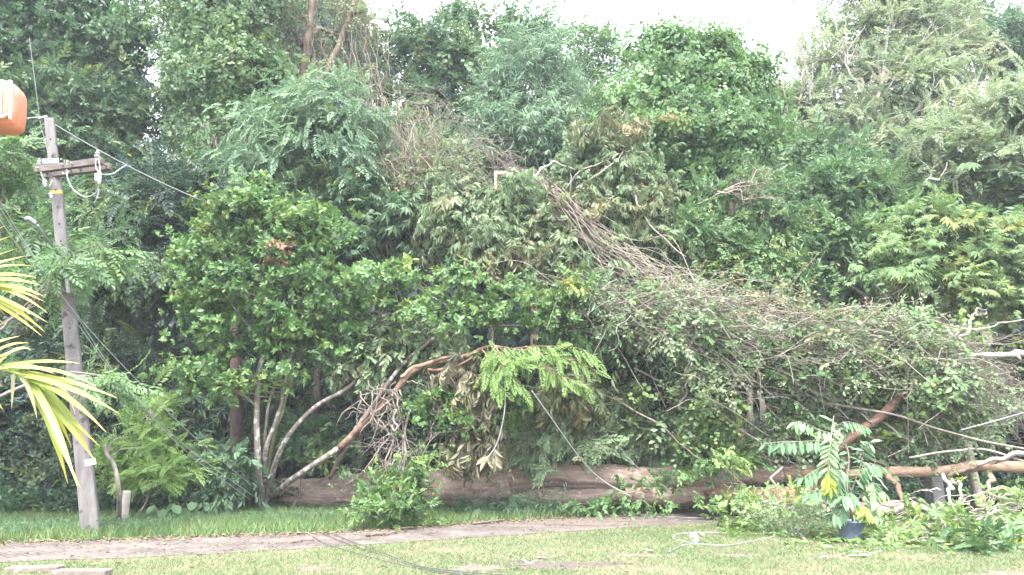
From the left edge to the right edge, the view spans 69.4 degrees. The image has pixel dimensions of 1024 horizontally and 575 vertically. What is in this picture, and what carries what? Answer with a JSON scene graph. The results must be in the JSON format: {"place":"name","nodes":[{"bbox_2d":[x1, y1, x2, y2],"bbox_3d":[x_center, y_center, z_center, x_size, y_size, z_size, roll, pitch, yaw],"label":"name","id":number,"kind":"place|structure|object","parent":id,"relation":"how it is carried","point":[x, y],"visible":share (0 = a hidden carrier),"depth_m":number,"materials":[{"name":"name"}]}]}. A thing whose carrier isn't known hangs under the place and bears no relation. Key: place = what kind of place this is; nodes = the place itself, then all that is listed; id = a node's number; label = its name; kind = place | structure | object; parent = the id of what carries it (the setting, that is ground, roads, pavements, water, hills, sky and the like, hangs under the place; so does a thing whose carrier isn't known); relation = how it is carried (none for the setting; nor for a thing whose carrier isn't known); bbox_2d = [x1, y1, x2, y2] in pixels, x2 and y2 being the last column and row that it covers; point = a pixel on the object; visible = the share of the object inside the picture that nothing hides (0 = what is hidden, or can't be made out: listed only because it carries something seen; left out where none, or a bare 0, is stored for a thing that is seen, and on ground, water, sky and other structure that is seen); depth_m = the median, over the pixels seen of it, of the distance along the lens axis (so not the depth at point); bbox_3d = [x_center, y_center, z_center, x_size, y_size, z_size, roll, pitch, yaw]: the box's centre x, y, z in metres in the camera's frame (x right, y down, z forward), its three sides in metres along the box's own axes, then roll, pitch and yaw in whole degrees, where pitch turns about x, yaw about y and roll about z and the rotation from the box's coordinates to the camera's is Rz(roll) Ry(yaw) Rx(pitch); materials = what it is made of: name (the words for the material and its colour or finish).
{"place":"outdoors","nodes":[
{"label":"outdoors","id":0,"kind":"place"},
{"bbox_2d":[0,79,26,134],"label":"orange lantern","id":1,"kind":"object","parent":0,"point":[13,108],"visible":1,"depth_m":4.36,"materials":[{"name":"plastic"}]},
{"bbox_2d":[0,499,998,561],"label":"path","id":2,"kind":"structure","parent":0,"point":[235,543],"depth_m":12.57,"materials":[{"name":"soil"}]},
{"bbox_2d":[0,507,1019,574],"bbox_3d":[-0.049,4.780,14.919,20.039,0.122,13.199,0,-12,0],"label":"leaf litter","id":3,"kind":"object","parent":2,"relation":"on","point":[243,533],"visible":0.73,"depth_m":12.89,"materials":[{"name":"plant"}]},
{"bbox_2d":[443,518,681,525],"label":"bare soil","id":4,"kind":"structure","parent":2,"relation":"on","point":[596,522],"depth_m":15.44,"materials":[{"name":"soil"}]},
{"bbox_2d":[0,504,1023,574],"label":"ground","id":5,"kind":"structure","parent":0,"point":[581,570],"depth_m":10.54,"materials":[{"name":"plant"}]},
{"bbox_2d":[4,564,64,572],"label":"concrete slab","id":6,"kind":"structure","parent":5,"relation":"on","point":[26,568],"depth_m":9.47,"materials":[{"name":"concrete"}]},
{"bbox_2d":[0,225,117,487],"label":"palm","id":7,"kind":"object","parent":5,"relation":"on","point":[53,409],"visible":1,"depth_m":4.23,"materials":[{"name":"yellow plant"}]},
{"bbox_2d":[24,115,125,534],"bbox_3d":[-7.886,0.602,13.302,1.993,8.006,1.620,9,-15,-37],"label":"utility pole","id":8,"kind":"object","parent":5,"relation":"on","point":[53,170],"visible":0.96,"depth_m":13.67,"materials":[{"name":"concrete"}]},
{"bbox_2d":[0,220,250,500],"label":"cable","id":9,"kind":"object","parent":8,"relation":"attached to","point":[107,365],"visible":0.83,"depth_m":13.89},
{"bbox_2d":[0,200,252,486],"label":"cable","id":10,"kind":"object","parent":8,"relation":"attached to","point":[109,351],"visible":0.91,"depth_m":13.64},
{"bbox_2d":[0,208,252,495],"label":"cable","id":11,"kind":"object","parent":8,"relation":"attached to","point":[112,369],"visible":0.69,"depth_m":14.06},
{"bbox_2d":[55,124,210,203],"bbox_3d":[-8.047,-2.607,16.093,0.022,0.533,4.444,-6,-13,25],"label":"cable","id":12,"kind":"object","parent":8,"relation":"attached to","point":[123,163],"visible":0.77,"depth_m":15.63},
{"bbox_2d":[51,568,112,574],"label":"concrete slab","id":13,"kind":"structure","parent":5,"relation":"on","point":[84,571],"depth_m":9.20,"materials":[{"name":"concrete"}]},
{"bbox_2d":[0,123,174,427],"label":"forest tree","id":14,"kind":"object","parent":5,"relation":"on","point":[105,261],"visible":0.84,"depth_m":13.93,"materials":[{"name":"green plant"}]},
{"bbox_2d":[103,437,137,519],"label":"bare sapling","id":15,"kind":"object","parent":5,"relation":"on","point":[117,484],"visible":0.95,"depth_m":14.27,"materials":[{"name":"grey plant"}]},
{"bbox_2d":[120,490,130,521],"bbox_3d":[-7.822,4.510,14.937,0.192,0.794,0.190,0,-12,0],"label":"post","id":16,"kind":"object","parent":5,"relation":"on","point":[126,497],"visible":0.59,"depth_m":14.92,"materials":[{"name":"grey"}]},
{"bbox_2d":[50,386,223,512],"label":"sapling","id":17,"kind":"object","parent":5,"relation":"on","point":[143,463],"visible":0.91,"depth_m":16.21,"materials":[{"name":"green plant"}]},
{"bbox_2d":[143,504,189,518],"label":"broad leaved plant","id":18,"kind":"object","parent":5,"relation":"on","point":[176,509],"visible":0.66,"depth_m":15.54,"materials":[{"name":"green plant"}]},
{"bbox_2d":[165,501,211,516],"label":"broad leaved plant","id":19,"kind":"object","parent":5,"relation":"on","point":[191,506],"visible":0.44,"depth_m":15.87,"materials":[{"name":"green plant"}]},
{"bbox_2d":[164,431,279,517],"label":"shrub","id":20,"kind":"object","parent":5,"relation":"on","point":[209,490],"visible":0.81,"depth_m":16.66,"materials":[{"name":"teal plant"}]},
{"bbox_2d":[326,412,470,530],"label":"shrub","id":21,"kind":"object","parent":5,"relation":"on","point":[396,486],"visible":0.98,"depth_m":14.69,"materials":[{"name":"green plant"}]},
{"bbox_2d":[340,400,456,513],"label":"dead branch","id":22,"kind":"object","parent":5,"relation":"on","point":[389,434],"visible":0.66,"depth_m":15.91,"materials":[{"name":"wood"}]},
{"bbox_2d":[448,564,517,572],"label":"bare soil","id":23,"kind":"structure","parent":5,"relation":"on","point":[479,567],"depth_m":9.83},
{"bbox_2d":[0,462,1023,535],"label":"ground cover","id":24,"kind":"object","parent":5,"relation":"on","point":[108,500],"visible":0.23,"depth_m":16.98,"materials":[{"name":"green plant"}]},
{"bbox_2d":[495,559,633,571],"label":"bare soil","id":25,"kind":"structure","parent":5,"relation":"on","point":[544,564],"depth_m":10.08,"materials":[{"name":"soil"}]},
{"bbox_2d":[437,366,704,508],"bbox_3d":[1.547,3.722,18.251,6.030,3.846,4.142,5,-13,-23],"label":"shrub","id":26,"kind":"object","parent":5,"relation":"on","point":[585,442],"visible":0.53,"depth_m":17.41,"materials":[{"name":"green plant"}]},
{"bbox_2d":[272,247,1023,520],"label":"fallen tree","id":27,"kind":"object","parent":5,"relation":"on","point":[912,366],"visible":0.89,"depth_m":16.54,"materials":[{"name":"green plant"}]},
{"bbox_2d":[473,412,581,486],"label":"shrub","id":28,"kind":"object","parent":27,"relation":"on","point":[532,443],"visible":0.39,"depth_m":17.28,"materials":[{"name":"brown plant"}]},
{"bbox_2d":[512,340,622,431],"bbox_3d":[1.206,2.316,17.109,2.679,2.092,1.939,0,-12,0],"label":"dry leaf bunch","id":29,"kind":"object","parent":27,"relation":"hanging from","point":[579,410],"visible":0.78,"depth_m":16.79,"materials":[{"name":"green plant"}]},
{"bbox_2d":[518,265,643,374],"bbox_3d":[1.680,0.754,17.761,3.080,2.877,2.327,0,-12,0],"label":"fallen bough","id":30,"kind":"object","parent":27,"relation":"attached to","point":[577,340],"visible":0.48,"depth_m":17.20,"materials":[{"name":"green plant"}]},
{"bbox_2d":[691,444,778,516],"bbox_3d":[4.838,4.232,15.901,1.736,1.701,1.433,0,-12,0],"label":"fallen bough","id":31,"kind":"object","parent":27,"relation":"attached to","point":[718,463],"visible":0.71,"depth_m":15.99,"materials":[{"name":"green plant"}]},
{"bbox_2d":[947,349,1023,359],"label":"bleached pole","id":32,"kind":"object","parent":27,"relation":"on","point":[1018,354],"visible":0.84,"depth_m":15.74,"materials":[{"name":"white wood"}]},
{"bbox_2d":[746,386,768,486],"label":"pale sapling","id":33,"kind":"object","parent":5,"relation":"on","point":[763,408],"visible":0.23,"depth_m":18.70,"materials":[{"name":"grey plant"}]},
{"bbox_2d":[699,475,826,531],"bbox_3d":[4.968,4.296,14.496,3.189,1.207,1.884,9,-15,-37],"label":"fallen bough","id":34,"kind":"object","parent":5,"relation":"on","point":[760,507],"visible":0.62,"depth_m":14.37,"materials":[{"name":"green plant"}]},
{"bbox_2d":[736,480,864,537],"bbox_3d":[5.567,4.239,13.698,2.597,1.269,1.847,10,-16,-40],"label":"fallen bough","id":35,"kind":"object","parent":5,"relation":"on","point":[805,515],"visible":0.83,"depth_m":13.30,"materials":[{"name":"green plant"}]},
{"bbox_2d":[837,519,863,542],"bbox_3d":[5.747,4.126,12.548,0.447,0.347,0.447,0,-12,0],"label":"plant pot","id":36,"kind":"object","parent":5,"relation":"on","point":[850,529],"visible":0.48,"depth_m":12.39,"materials":[{"name":"plastic"}]},
{"bbox_2d":[758,415,890,529],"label":"potted plant","id":37,"kind":"object","parent":36,"relation":"in","point":[851,502],"visible":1,"depth_m":12.51,"materials":[{"name":"green plant"}]},
{"bbox_2d":[717,510,1023,559],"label":"strewn leaves","id":38,"kind":"object","parent":5,"relation":"on","point":[734,531],"visible":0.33,"depth_m":12.26,"materials":[{"name":"green plant"}]},
{"bbox_2d":[837,492,1002,546],"bbox_3d":[7.376,4.178,13.142,2.384,1.104,3.673,-9,-15,36],"label":"fallen bough","id":39,"kind":"object","parent":5,"relation":"on","point":[881,533],"visible":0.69,"depth_m":12.61,"materials":[{"name":"green plant"}]},
{"bbox_2d":[831,162,1023,508],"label":"forest tree","id":40,"kind":"object","parent":5,"relation":"on","point":[979,258],"visible":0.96,"depth_m":18.68,"materials":[{"name":"green plant"}]},
{"bbox_2d":[918,427,944,513],"bbox_3d":[9.702,4.263,17.087,0.360,2.065,0.320,3,-12,-14],"label":"concrete post","id":41,"kind":"object","parent":5,"relation":"on","point":[934,497],"depth_m":16.91,"materials":[{"name":"concrete"}]},
{"bbox_2d":[918,497,1023,556],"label":"fallen bough","id":42,"kind":"object","parent":5,"relation":"on","point":[972,543],"visible":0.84,"depth_m":11.36,"materials":[{"name":"green plant"}]},
{"bbox_2d":[945,466,1023,532],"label":"fallen bough","id":43,"kind":"object","parent":5,"relation":"on","point":[1013,516],"visible":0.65,"depth_m":13.87,"materials":[{"name":"green plant"}]},
{"bbox_2d":[973,143,1023,453],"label":"forest tree","id":44,"kind":"object","parent":5,"relation":"on","point":[1019,200],"visible":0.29,"depth_m":21.11,"materials":[{"name":"green plant"}]},
{"bbox_2d":[121,0,1023,154],"label":"sky","id":45,"kind":"structure","parent":0,"point":[766,21],"materials":[{"name":"white"}]},
{"label":"forest floor","id":46,"kind":"structure","parent":0,"visible":0},
{"bbox_2d":[0,251,58,425],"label":"forest tree","id":47,"kind":"object","parent":46,"relation":"on","point":[17,378],"visible":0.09,"depth_m":19.98,"materials":[{"name":"green plant"}]},
{"bbox_2d":[0,322,69,491],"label":"shrub","id":48,"kind":"object","parent":46,"relation":"on","point":[25,413],"visible":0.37,"depth_m":18.21,"materials":[{"name":"green plant"}]},
{"bbox_2d":[0,404,112,513],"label":"shrub","id":49,"kind":"object","parent":46,"relation":"on","point":[42,474],"visible":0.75,"depth_m":17.11,"materials":[{"name":"green plant"}]},
{"bbox_2d":[0,311,142,486],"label":"shrub","id":50,"kind":"object","parent":46,"relation":"on","point":[44,353],"visible":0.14,"depth_m":19.79,"materials":[{"name":"green plant"}]},
{"bbox_2d":[0,0,203,347],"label":"forest tree","id":51,"kind":"object","parent":46,"relation":"on","point":[90,102],"visible":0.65,"depth_m":25.15,"materials":[{"name":"green plant"}]},
{"bbox_2d":[9,164,201,372],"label":"forest tree","id":52,"kind":"object","parent":46,"relation":"on","point":[87,220],"visible":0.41,"depth_m":20.41,"materials":[{"name":"green plant"}]},
{"bbox_2d":[3,305,217,491],"bbox_3d":[-10.794,3.790,19.894,5.641,6.841,5.250,0,-12,0],"label":"shrub","id":53,"kind":"object","parent":46,"relation":"on","point":[122,355],"visible":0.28,"depth_m":19.64,"materials":[{"name":"green plant"}]},
{"bbox_2d":[1,148,230,338],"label":"forest tree","id":54,"kind":"object","parent":46,"relation":"on","point":[46,316],"visible":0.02,"depth_m":29.27,"materials":[{"name":"green plant"}]},
{"bbox_2d":[89,333,264,478],"bbox_3d":[-10.699,4.009,21.817,6.235,5.573,4.958,-7,-14,31],"label":"shrub","id":55,"kind":"object","parent":46,"relation":"on","point":[187,405],"visible":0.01,"depth_m":21.64,"materials":[{"name":"green plant"}]},
{"bbox_2d":[102,319,269,483],"bbox_3d":[-9.460,3.777,21.446,5.527,6.120,5.351,0,-12,0],"label":"shrub","id":56,"kind":"object","parent":46,"relation":"on","point":[220,415],"visible":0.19,"depth_m":20.19,"materials":[{"name":"green plant"}]},
{"bbox_2d":[76,138,339,461],"bbox_3d":[-8.653,0.775,20.783,7.920,10.751,4.497,0,-12,0],"label":"forest tree","id":57,"kind":"object","parent":46,"relation":"on","point":[155,166],"visible":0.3,"depth_m":20.44,"materials":[{"name":"green plant"}]},
{"bbox_2d":[111,0,326,349],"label":"forest tree","id":58,"kind":"object","parent":46,"relation":"on","point":[221,37],"visible":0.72,"depth_m":24.47,"materials":[{"name":"green plant"}]},
{"bbox_2d":[184,104,257,244],"bbox_3d":[-9.053,-3.522,23.404,3.511,5.071,1.084,0,-12,0],"label":"vine curtain","id":59,"kind":"object","parent":58,"relation":"hanging from","point":[215,142],"visible":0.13,"depth_m":23.50,"materials":[{"name":"green plant"}]},
{"bbox_2d":[194,320,387,500],"bbox_3d":[-6.297,3.764,21.474,5.604,7.166,5.602,0,-12,0],"label":"shrub","id":60,"kind":"object","parent":46,"relation":"on","point":[293,409],"visible":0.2,"depth_m":20.99,"materials":[{"name":"green plant"}]},
{"bbox_2d":[190,65,404,391],"bbox_3d":[-8.310,-1.330,31.145,11.828,19.100,7.468,0,-12,0],"label":"forest tree","id":61,"kind":"object","parent":46,"relation":"on","point":[314,156],"visible":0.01,"depth_m":30.94,"materials":[{"name":"green plant"}]},
{"bbox_2d":[179,53,416,478],"bbox_3d":[-6.232,-0.440,20.380,7.102,12.865,5.671,-3,-12,13],"label":"forest tree","id":62,"kind":"object","parent":46,"relation":"on","point":[311,111],"visible":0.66,"depth_m":20.79,"materials":[{"name":"teal plant"}]},
{"bbox_2d":[248,403,380,508],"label":"shrub","id":63,"kind":"object","parent":46,"relation":"on","point":[326,447],"visible":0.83,"depth_m":17.61,"materials":[{"name":"green plant"}]},
{"bbox_2d":[243,0,419,477],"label":"forest tree","id":64,"kind":"object","parent":46,"relation":"on","point":[309,33],"visible":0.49,"depth_m":28.48,"materials":[{"name":"green plant"}]},
{"bbox_2d":[283,0,392,166],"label":"vine curtain","id":65,"kind":"object","parent":64,"relation":"hanging from","point":[373,80],"visible":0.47,"depth_m":28.32,"materials":[{"name":"brown plant"}]},
{"bbox_2d":[249,368,422,481],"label":"shrub","id":66,"kind":"object","parent":46,"relation":"on","point":[334,406],"visible":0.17,"depth_m":20.44,"materials":[{"name":"green plant"}]},
{"bbox_2d":[0,502,697,541],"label":"verge grass","id":67,"kind":"structure","parent":46,"relation":"on","point":[232,527],"depth_m":14.60,"materials":[{"name":"plant"}]},
{"bbox_2d":[296,159,426,472],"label":"forest tree","id":68,"kind":"object","parent":46,"relation":"on","point":[397,208],"visible":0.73,"depth_m":20.17,"materials":[{"name":"green plant"}]},
{"bbox_2d":[136,169,607,510],"bbox_3d":[-3.357,1.032,16.851,11.061,8.547,3.295,-2,-12,10],"label":"glossy tree","id":69,"kind":"object","parent":46,"relation":"on","point":[277,241],"visible":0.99,"depth_m":17.06,"materials":[{"name":"green plant"}]},
{"bbox_2d":[319,304,478,405],"bbox_3d":[-2.752,1.648,17.570,3.693,2.647,2.410,-4,-13,17],"label":"fallen bough","id":70,"kind":"object","parent":69,"relation":"attached to","point":[390,346],"visible":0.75,"depth_m":17.21,"materials":[{"name":"green plant"}]},
{"bbox_2d":[328,321,505,479],"bbox_3d":[-2.352,2.337,16.639,4.453,3.953,1.027,-4,-13,18],"label":"broken limb","id":71,"kind":"object","parent":69,"relation":"attached to","point":[376,409],"visible":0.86,"depth_m":16.68,"materials":[{"name":"brown plant"}]},
{"bbox_2d":[393,374,536,446],"bbox_3d":[-1.033,2.790,16.556,3.242,1.635,1.972,0,-12,0],"label":"fallen bough","id":72,"kind":"object","parent":71,"relation":"attached to","point":[423,409],"visible":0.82,"depth_m":16.29,"materials":[{"name":"green plant"}]},
{"bbox_2d":[422,350,520,443],"bbox_3d":[-0.816,2.450,16.762,2.336,2.141,2.122,8,-14,-32],"label":"dry leaf bunch","id":73,"kind":"object","parent":71,"relation":"hanging from","point":[462,379],"visible":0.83,"depth_m":16.41,"materials":[{"name":"beige plant"}]},
{"bbox_2d":[431,414,513,488],"bbox_3d":[-0.860,3.672,16.616,1.928,1.660,1.559,-5,-13,22],"label":"dry leaf bunch","id":74,"kind":"object","parent":73,"relation":"hanging from","point":[475,466],"visible":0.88,"depth_m":16.26,"materials":[{"name":"beige plant"}]},
{"bbox_2d":[466,338,610,412],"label":"feathery sprig","id":75,"kind":"object","parent":71,"relation":"attached to","point":[495,378],"visible":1,"depth_m":15.87,"materials":[{"name":"green plant"}]},
{"bbox_2d":[302,324,468,470],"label":"shrub","id":76,"kind":"object","parent":46,"relation":"on","point":[406,392],"visible":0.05,"depth_m":21.00,"materials":[{"name":"green plant"}]},
{"bbox_2d":[317,105,503,450],"bbox_3d":[-3.126,0.095,26.209,7.879,14.292,7.000,0,-12,0],"label":"forest tree","id":77,"kind":"object","parent":46,"relation":"on","point":[380,257],"visible":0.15,"depth_m":25.82,"materials":[{"name":"green plant"}]},
{"bbox_2d":[367,339,541,469],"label":"shrub","id":78,"kind":"object","parent":46,"relation":"on","point":[436,439],"visible":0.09,"depth_m":20.78,"materials":[{"name":"green plant"}]},
{"bbox_2d":[347,0,575,342],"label":"forest tree","id":79,"kind":"object","parent":46,"relation":"on","point":[440,53],"visible":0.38,"depth_m":31.64,"materials":[{"name":"green plant"}]},
{"bbox_2d":[0,0,1022,464],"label":"forest","id":80,"kind":"object","parent":46,"relation":"on","point":[520,344],"visible":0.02,"depth_m":41.31,"materials":[{"name":"green plant"}]},
{"bbox_2d":[443,8,600,354],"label":"forest tree","id":81,"kind":"object","parent":46,"relation":"on","point":[509,108],"visible":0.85,"depth_m":26.95,"materials":[{"name":"teal plant"}]},
{"bbox_2d":[391,97,709,463],"bbox_3d":[0.986,0.348,19.977,8.722,11.165,4.732,2,-12,-9],"label":"snapped tree","id":82,"kind":"object","parent":46,"relation":"on","point":[633,209],"visible":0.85,"depth_m":19.76,"materials":[{"name":"green plant"}]},
{"bbox_2d":[347,73,577,331],"bbox_3d":[-1.774,-2.582,21.469,7.416,8.009,3.726,0,-12,0],"label":"vine curtain","id":83,"kind":"object","parent":82,"relation":"hanging from","point":[405,157],"visible":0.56,"depth_m":21.41,"materials":[{"name":"brown plant"}]},
{"bbox_2d":[518,169,797,334],"bbox_3d":[3.647,-0.991,18.755,7.067,5.114,1.467,-3,-12,16],"label":"vine bundle","id":84,"kind":"object","parent":82,"relation":"hanging from","point":[585,237],"visible":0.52,"depth_m":19.00,"materials":[{"name":"brown plant"}]},
{"bbox_2d":[441,333,660,464],"bbox_3d":[1.218,3.968,22.162,7.194,5.462,5.238,5,-13,-21],"label":"shrub","id":85,"kind":"object","parent":46,"relation":"on","point":[525,382],"visible":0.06,"depth_m":21.36,"materials":[{"name":"green plant"}]},
{"bbox_2d":[532,0,640,381],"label":"forest tree","id":86,"kind":"object","parent":46,"relation":"on","point":[601,41],"visible":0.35,"depth_m":35.31,"materials":[{"name":"green plant"}]},
{"bbox_2d":[514,107,719,283],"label":"forest tree","id":87,"kind":"object","parent":46,"relation":"on","point":[683,198],"visible":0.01,"depth_m":28.33,"materials":[{"name":"green plant"}]},
{"bbox_2d":[548,338,688,464],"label":"shrub","id":88,"kind":"object","parent":46,"relation":"on","point":[629,376],"visible":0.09,"depth_m":21.34,"materials":[{"name":"green plant"}]},
{"bbox_2d":[592,338,730,465],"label":"shrub","id":89,"kind":"object","parent":46,"relation":"on","point":[652,392],"visible":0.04,"depth_m":21.59,"materials":[{"name":"green plant"}]},
{"bbox_2d":[571,4,816,425],"bbox_3d":[6.080,-1.680,24.386,8.304,16.998,5.536,0,-12,0],"label":"forest tree","id":90,"kind":"object","parent":46,"relation":"on","point":[713,92],"visible":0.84,"depth_m":24.63,"materials":[{"name":"green plant"}]},
{"bbox_2d":[643,312,817,482],"bbox_3d":[6.407,3.640,21.832,4.951,6.397,5.160,9,-15,-37],"label":"shrub","id":91,"kind":"object","parent":46,"relation":"on","point":[776,404],"visible":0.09,"depth_m":20.72,"materials":[{"name":"green plant"}]},
{"bbox_2d":[634,155,844,457],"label":"forest tree","id":92,"kind":"object","parent":46,"relation":"on","point":[744,236],"visible":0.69,"depth_m":20.53,"materials":[{"name":"green plant"}]},
{"bbox_2d":[698,147,797,217],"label":"dead branch","id":93,"kind":"object","parent":92,"relation":"attached to","point":[732,187],"visible":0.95,"depth_m":20.51,"materials":[{"name":"wood"}]},
{"bbox_2d":[693,104,906,324],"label":"forest tree","id":94,"kind":"object","parent":46,"relation":"on","point":[823,136],"visible":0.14,"depth_m":27.95,"materials":[{"name":"green plant"}]},
{"bbox_2d":[772,18,864,334],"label":"bare tree","id":95,"kind":"object","parent":46,"relation":"on","point":[802,91],"visible":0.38,"depth_m":31.50,"materials":[{"name":"grey plant"}]},
{"bbox_2d":[721,295,943,498],"bbox_3d":[9.230,3.267,21.462,6.432,6.156,5.078,-5,-13,22],"label":"shrub","id":96,"kind":"object","parent":46,"relation":"on","point":[832,411],"visible":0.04,"depth_m":20.58,"materials":[{"name":"green plant"}]},
{"bbox_2d":[730,133,1000,465],"bbox_3d":[10.668,0.793,22.587,8.383,11.491,5.123,4,-13,-16],"label":"forest tree","id":97,"kind":"object","parent":46,"relation":"on","point":[842,183],"visible":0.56,"depth_m":22.61,"materials":[{"name":"green plant"}]},
{"bbox_2d":[917,150,962,191],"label":"dead branch","id":98,"kind":"object","parent":97,"relation":"attached to","point":[931,178],"visible":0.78,"depth_m":22.58,"materials":[{"name":"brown wood"}]},
{"bbox_2d":[780,152,1000,366],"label":"forest tree","id":99,"kind":"object","parent":46,"relation":"on","point":[853,294],"visible":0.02,"depth_m":26.41,"materials":[{"name":"green plant"}]},
{"bbox_2d":[771,0,1014,325],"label":"forest tree","id":100,"kind":"object","parent":46,"relation":"on","point":[912,59],"visible":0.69,"depth_m":32.25,"materials":[{"name":"green plant"}]},
{"bbox_2d":[837,295,1023,501],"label":"shrub","id":101,"kind":"object","parent":46,"relation":"on","point":[976,456],"visible":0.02,"depth_m":20.60,"materials":[{"name":"green plant"}]},
{"bbox_2d":[876,50,1023,461],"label":"forest tree","id":102,"kind":"object","parent":46,"relation":"on","point":[970,140],"visible":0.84,"depth_m":22.86,"materials":[{"name":"green plant"}]},
{"bbox_2d":[902,0,1023,449],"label":"forest tree","id":103,"kind":"object","parent":46,"relation":"on","point":[1009,23],"visible":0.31,"depth_m":38.30,"materials":[{"name":"green plant"}]},
{"bbox_2d":[917,337,1023,500],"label":"shrub","id":104,"kind":"object","parent":46,"relation":"on","point":[1021,435],"visible":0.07,"depth_m":21.16,"materials":[{"name":"green plant"}]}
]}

